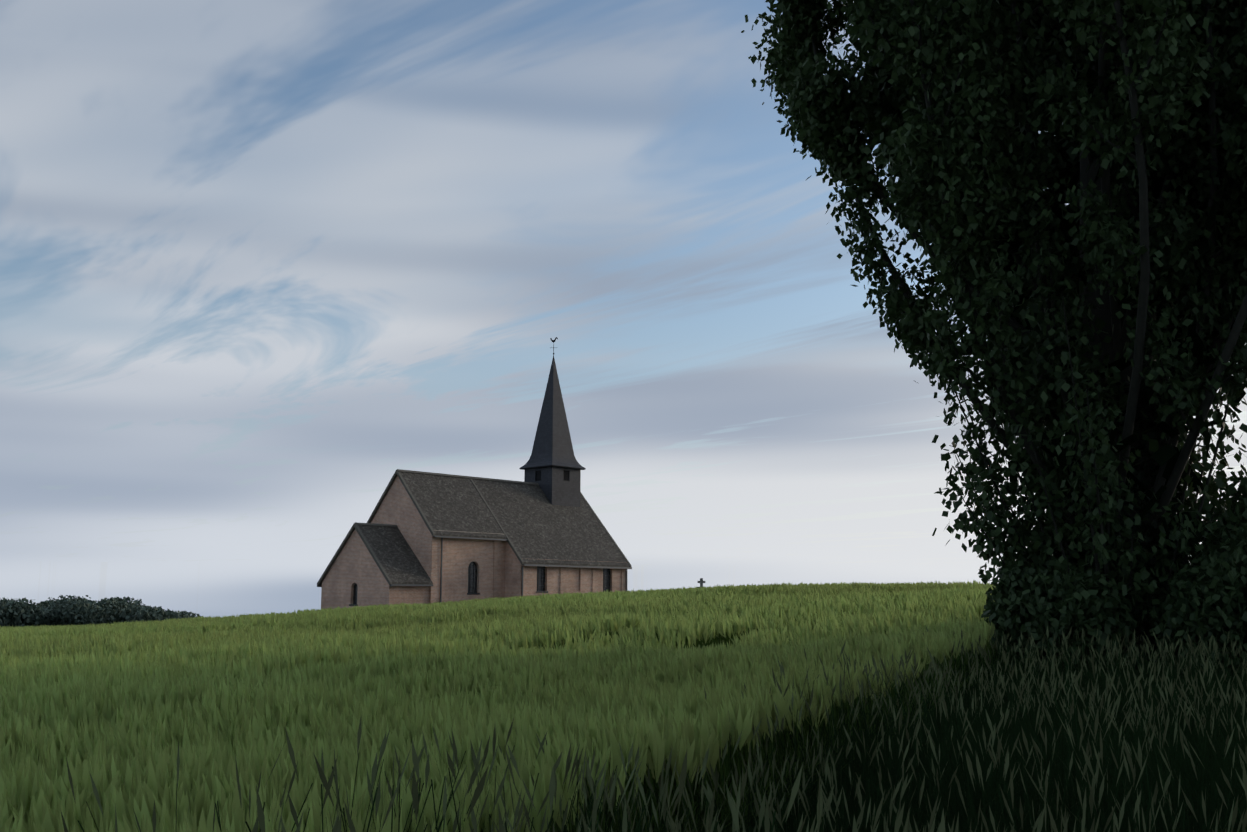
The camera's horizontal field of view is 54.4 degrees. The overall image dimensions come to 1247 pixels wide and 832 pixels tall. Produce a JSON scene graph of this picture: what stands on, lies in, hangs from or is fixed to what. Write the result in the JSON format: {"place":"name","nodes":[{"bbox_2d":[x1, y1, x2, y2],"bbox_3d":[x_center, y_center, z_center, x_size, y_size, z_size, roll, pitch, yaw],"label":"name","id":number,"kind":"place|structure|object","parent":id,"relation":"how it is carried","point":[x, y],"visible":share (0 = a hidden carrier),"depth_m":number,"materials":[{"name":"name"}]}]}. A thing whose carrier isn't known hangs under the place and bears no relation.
{"place":"outdoors","nodes":[
{"label":"outdoors","id":0,"kind":"place"},
{"bbox_2d":[0,580,1002,831],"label":"barley field","id":1,"kind":"structure","parent":0,"point":[118,710],"depth_m":7.77,"materials":[{"name":"green plant"}]},
{"bbox_2d":[0,0,1246,617],"label":"sky","id":2,"kind":"structure","parent":0,"point":[263,263],"materials":[{"name":"blue"}]},
{"bbox_2d":[60,624,1246,831],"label":"verge grass","id":3,"kind":"structure","parent":0,"point":[1066,758],"depth_m":6.07,"materials":[{"name":"green plant"}]},
{"bbox_3d":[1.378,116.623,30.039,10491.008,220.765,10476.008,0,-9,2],"label":"ground","id":4,"kind":"structure","parent":0,"visible":0},
{"bbox_2d":[0,595,200,626],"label":"treeline","id":5,"kind":"object","parent":4,"relation":"on","point":[73,610],"visible":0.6,"depth_m":317.30,"materials":[{"name":"green plant"}]},
{"bbox_2d":[317,337,631,608],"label":"church","id":6,"kind":"structure","parent":4,"relation":"on","point":[418,537],"depth_m":71.14,"materials":[{"name":"brick"}]},
{"bbox_2d":[698,578,704,587],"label":"grave monument","id":7,"kind":"object","parent":4,"relation":"on","point":[701,581],"visible":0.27,"depth_m":74.55,"materials":[{"name":"stone"}]},
{"bbox_2d":[741,0,1246,679],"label":"poplar tree","id":8,"kind":"object","parent":4,"relation":"on","point":[1101,316],"visible":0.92,"depth_m":15.35,"materials":[{"name":"green plant"}]}
]}

